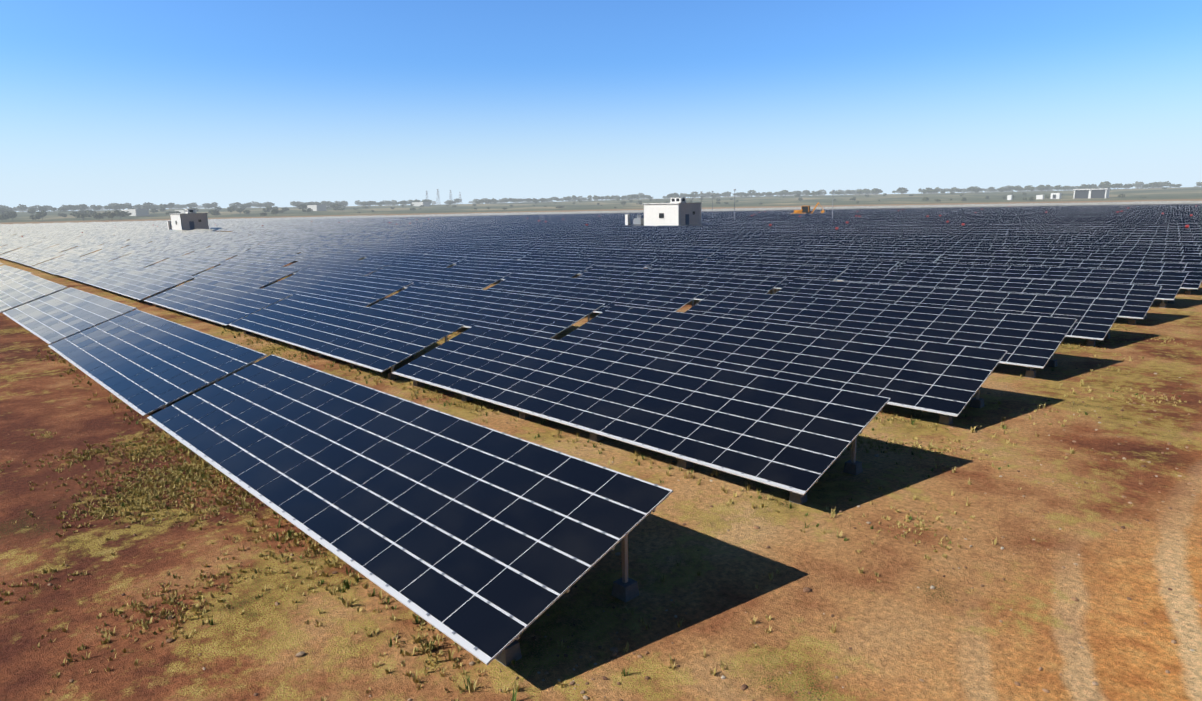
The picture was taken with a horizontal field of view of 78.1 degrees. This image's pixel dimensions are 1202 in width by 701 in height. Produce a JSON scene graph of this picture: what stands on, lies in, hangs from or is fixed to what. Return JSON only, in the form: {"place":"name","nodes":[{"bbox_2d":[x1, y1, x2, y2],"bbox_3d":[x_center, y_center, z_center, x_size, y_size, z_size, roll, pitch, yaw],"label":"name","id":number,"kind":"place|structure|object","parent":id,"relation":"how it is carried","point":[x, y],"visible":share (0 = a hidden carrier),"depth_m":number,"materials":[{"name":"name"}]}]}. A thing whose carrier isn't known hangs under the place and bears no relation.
{"place":"outdoors","nodes":[
{"label":"outdoors","id":0,"kind":"place"},
{"bbox_2d":[0,187,1201,700],"bbox_3d":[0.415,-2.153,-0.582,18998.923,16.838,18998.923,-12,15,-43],"label":"ground","id":1,"kind":"structure","parent":0,"point":[898,631],"depth_m":12.98,"materials":[{"name":"brown soil"}]},
{"bbox_2d":[0,214,8,220],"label":"tree","id":2,"kind":"object","parent":1,"relation":"on","point":[2,218],"visible":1,"depth_m":671.60,"materials":[{"name":"green plant"}]},
{"bbox_2d":[7,211,16,219],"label":"tree","id":3,"kind":"object","parent":1,"relation":"on","point":[13,214],"visible":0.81,"depth_m":688.35,"materials":[{"name":"green plant"}]},
{"bbox_2d":[17,204,26,210],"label":"tree","id":4,"kind":"object","parent":1,"relation":"on","point":[20,206],"visible":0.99,"depth_m":901.69,"materials":[{"name":"green plant"}]},
{"bbox_2d":[27,209,35,213],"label":"tree","id":5,"kind":"object","parent":1,"relation":"on","point":[32,211],"visible":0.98,"depth_m":777.48,"materials":[{"name":"green plant"}]},
{"bbox_2d":[30,214,40,219],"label":"tree","id":6,"kind":"object","parent":1,"relation":"on","point":[35,217],"visible":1,"depth_m":670.15,"materials":[{"name":"green plant"}]},
{"bbox_2d":[36,210,46,219],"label":"tree","id":7,"kind":"object","parent":1,"relation":"on","point":[42,213],"visible":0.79,"depth_m":696.86,"materials":[{"name":"green plant"}]},
{"bbox_2d":[39,206,47,210],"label":"tree","id":8,"kind":"object","parent":1,"relation":"on","point":[41,208],"visible":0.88,"depth_m":857.01,"materials":[{"name":"green plant"}]},
{"bbox_2d":[78,204,86,209],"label":"tree","id":9,"kind":"object","parent":1,"relation":"on","point":[83,207],"visible":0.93,"depth_m":896.91,"materials":[{"name":"green plant"}]},
{"bbox_2d":[76,213,91,219],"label":"tree","id":10,"kind":"object","parent":1,"relation":"on","point":[83,215],"visible":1,"depth_m":689.10,"materials":[{"name":"green plant"}]},
{"bbox_2d":[84,210,95,215],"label":"tree","id":11,"kind":"object","parent":1,"relation":"on","point":[90,211],"visible":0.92,"depth_m":762.82,"materials":[{"name":"green plant"}]},
{"bbox_2d":[91,212,102,220],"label":"tree","id":12,"kind":"object","parent":1,"relation":"on","point":[96,214],"visible":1,"depth_m":680.26,"materials":[{"name":"green plant"}]},
{"bbox_2d":[106,212,115,220],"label":"tree","id":13,"kind":"object","parent":1,"relation":"on","point":[111,215],"visible":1,"depth_m":677.99,"materials":[{"name":"green plant"}]},
{"bbox_2d":[112,205,121,209],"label":"tree","id":14,"kind":"object","parent":1,"relation":"on","point":[115,207],"visible":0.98,"depth_m":913.88,"materials":[{"name":"green plant"}]},
{"bbox_2d":[114,210,126,218],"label":"tree","id":15,"kind":"object","parent":1,"relation":"on","point":[119,213],"visible":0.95,"depth_m":712.62,"materials":[{"name":"green plant"}]},
{"bbox_2d":[119,204,125,208],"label":"tree","id":16,"kind":"object","parent":1,"relation":"on","point":[122,206],"visible":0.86,"depth_m":946.83,"materials":[{"name":"green plant"}]},
{"bbox_2d":[167,203,174,207],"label":"tree","id":17,"kind":"object","parent":1,"relation":"on","point":[171,205],"visible":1,"depth_m":959.68,"materials":[{"name":"green plant"}]},
{"bbox_2d":[166,211,180,214],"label":"tree","id":18,"kind":"object","parent":1,"relation":"on","point":[173,212],"visible":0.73,"depth_m":737.37,"materials":[{"name":"green plant"}]},
{"bbox_2d":[167,209,208,231],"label":"inverter room walls","id":19,"kind":"structure","parent":1,"relation":"on","point":[183,219],"depth_m":223.76,"materials":[{"name":"white paint"}]},
{"bbox_2d":[189,221,194,228],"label":"door","id":20,"kind":"structure","parent":19,"relation":"in","point":[191,223],"depth_m":222.99,"materials":[{"name":"grey metal"}]},
{"bbox_2d":[211,210,219,214],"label":"tree","id":21,"kind":"object","parent":1,"relation":"on","point":[215,212],"visible":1,"depth_m":756.91,"materials":[{"name":"green plant"}]},
{"bbox_2d":[271,209,277,215],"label":"tree","id":22,"kind":"object","parent":1,"relation":"on","point":[274,211],"visible":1,"depth_m":765.97,"materials":[{"name":"green plant"}]},
{"bbox_2d":[122,202,430,215],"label":"buildings","id":23,"kind":"structure","parent":1,"relation":"on","point":[139,212],"depth_m":802.85,"materials":[{"name":"grey"}]},
{"bbox_2d":[298,204,307,208],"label":"tree","id":24,"kind":"object","parent":1,"relation":"on","point":[303,206],"visible":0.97,"depth_m":869.95,"materials":[{"name":"green plant"}]},
{"bbox_2d":[302,208,312,211],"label":"tree","id":25,"kind":"object","parent":1,"relation":"on","point":[307,210],"visible":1,"depth_m":806.03,"materials":[{"name":"green plant"}]},
{"bbox_2d":[330,204,340,207],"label":"tree","id":26,"kind":"object","parent":1,"relation":"on","point":[335,206],"visible":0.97,"depth_m":913.35,"materials":[{"name":"green plant"}]},
{"bbox_2d":[426,189,461,204],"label":"towers","id":27,"kind":"structure","parent":1,"relation":"on","point":[439,197],"depth_m":1132.38,"materials":[{"name":"silver metal"}]},
{"bbox_2d":[11,324,1181,700],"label":"green weeds","id":28,"kind":"object","parent":1,"relation":"on","point":[345,586],"visible":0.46,"depth_m":17.04,"materials":[{"name":"green plant"}]},
{"bbox_2d":[0,324,1200,700],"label":"dry grass tufts","id":29,"kind":"object","parent":1,"relation":"on","point":[200,468],"visible":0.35,"depth_m":16.26,"materials":[{"name":"plant"}]},
{"bbox_2d":[4,250,1199,639],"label":"support posts","id":30,"kind":"object","parent":1,"relation":"on","point":[624,554],"visible":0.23,"depth_m":17.17,"materials":[{"name":"silver metal"}]},
{"bbox_2d":[0,201,1201,664],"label":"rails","id":31,"kind":"object","parent":30,"relation":"on","point":[438,625],"visible":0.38,"depth_m":25.59,"materials":[{"name":"silver metal"}]},
{"bbox_2d":[57,292,1061,649],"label":"clamps","id":32,"kind":"object","parent":31,"relation":"attached to","point":[533,412],"visible":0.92,"depth_m":18.77,"materials":[{"name":"silver metal"}]},
{"bbox_2d":[0,201,1201,657],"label":"panels","id":33,"kind":"object","parent":31,"relation":"on","point":[484,627],"visible":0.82,"depth_m":29.05,"materials":[{"name":"blue glass"}]},
{"bbox_2d":[3,368,1201,700],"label":"stones","id":34,"kind":"object","parent":1,"relation":"on","point":[613,650],"visible":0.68,"depth_m":11.79,"materials":[{"name":"brown stone"}]},
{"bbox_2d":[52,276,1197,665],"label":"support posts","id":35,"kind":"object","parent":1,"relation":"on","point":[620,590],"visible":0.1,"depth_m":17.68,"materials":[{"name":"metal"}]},
{"bbox_2d":[633,215,643,223],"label":"transformer","id":36,"kind":"object","parent":1,"relation":"on","point":[638,220],"visible":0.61,"depth_m":175.86,"materials":[{"name":"grey metal"}]},
{"bbox_2d":[625,197,702,225],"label":"inverter room walls","id":37,"kind":"structure","parent":1,"relation":"on","point":[675,212],"depth_m":168.76,"materials":[{"name":"white paint"}]},
{"bbox_2d":[659,198,694,217],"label":"inverter room openings","id":38,"kind":"object","parent":37,"relation":"in","point":[661,215],"visible":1,"depth_m":168.84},
{"bbox_2d":[685,214,688,224],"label":"door","id":39,"kind":"structure","parent":37,"relation":"in","point":[686,219],"depth_m":167.59,"materials":[{"name":"grey metal"}]},
{"bbox_2d":[699,189,834,219],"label":"poles","id":40,"kind":"object","parent":1,"relation":"on","point":[701,195],"visible":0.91,"depth_m":222.07,"materials":[{"name":"grey metal"}]},
{"bbox_2d":[790,202,824,213],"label":"excavator","id":41,"kind":"object","parent":1,"relation":"on","point":[801,210],"depth_m":293.56,"materials":[{"name":"orange metal"}]},
{"bbox_2d":[871,188,879,194],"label":"tree","id":42,"kind":"object","parent":1,"relation":"on","point":[875,190],"visible":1,"depth_m":1054.31,"materials":[{"name":"green plant"}]},
{"bbox_2d":[896,187,906,193],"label":"tree","id":43,"kind":"object","parent":1,"relation":"on","point":[900,189],"visible":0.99,"depth_m":1067.57,"materials":[{"name":"green plant"}]},
{"bbox_2d":[971,187,981,190],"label":"tree","id":44,"kind":"object","parent":1,"relation":"on","point":[977,189],"visible":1,"depth_m":975.02,"materials":[{"name":"green plant"}]},
{"bbox_2d":[1007,188,1110,199],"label":"distant buildings","id":45,"kind":"structure","parent":1,"relation":"on","point":[1058,195],"depth_m":751.85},
{"bbox_2d":[1053,189,1105,198],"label":"dark shed","id":46,"kind":"structure","parent":45,"relation":"in","point":[1081,194],"depth_m":740.50,"materials":[{"name":"grey metal"}]},
{"bbox_2d":[1098,181,1110,188],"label":"tree","id":47,"kind":"object","parent":1,"relation":"on","point":[1101,184],"visible":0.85,"depth_m":930.82,"materials":[{"name":"green plant"}]},
{"bbox_2d":[1108,183,1122,187],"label":"tree","id":48,"kind":"object","parent":1,"relation":"on","point":[1114,185],"visible":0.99,"depth_m":907.74,"materials":[{"name":"green plant"}]},
{"bbox_2d":[1133,183,1142,188],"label":"tree","id":49,"kind":"object","parent":1,"relation":"on","point":[1137,185],"visible":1,"depth_m":1053.81,"materials":[{"name":"green plant"}]},
{"bbox_2d":[0,0,1201,211],"label":"sky","id":50,"kind":"structure","parent":0,"point":[103,102],"materials":[{"name":"blue"}]}
]}

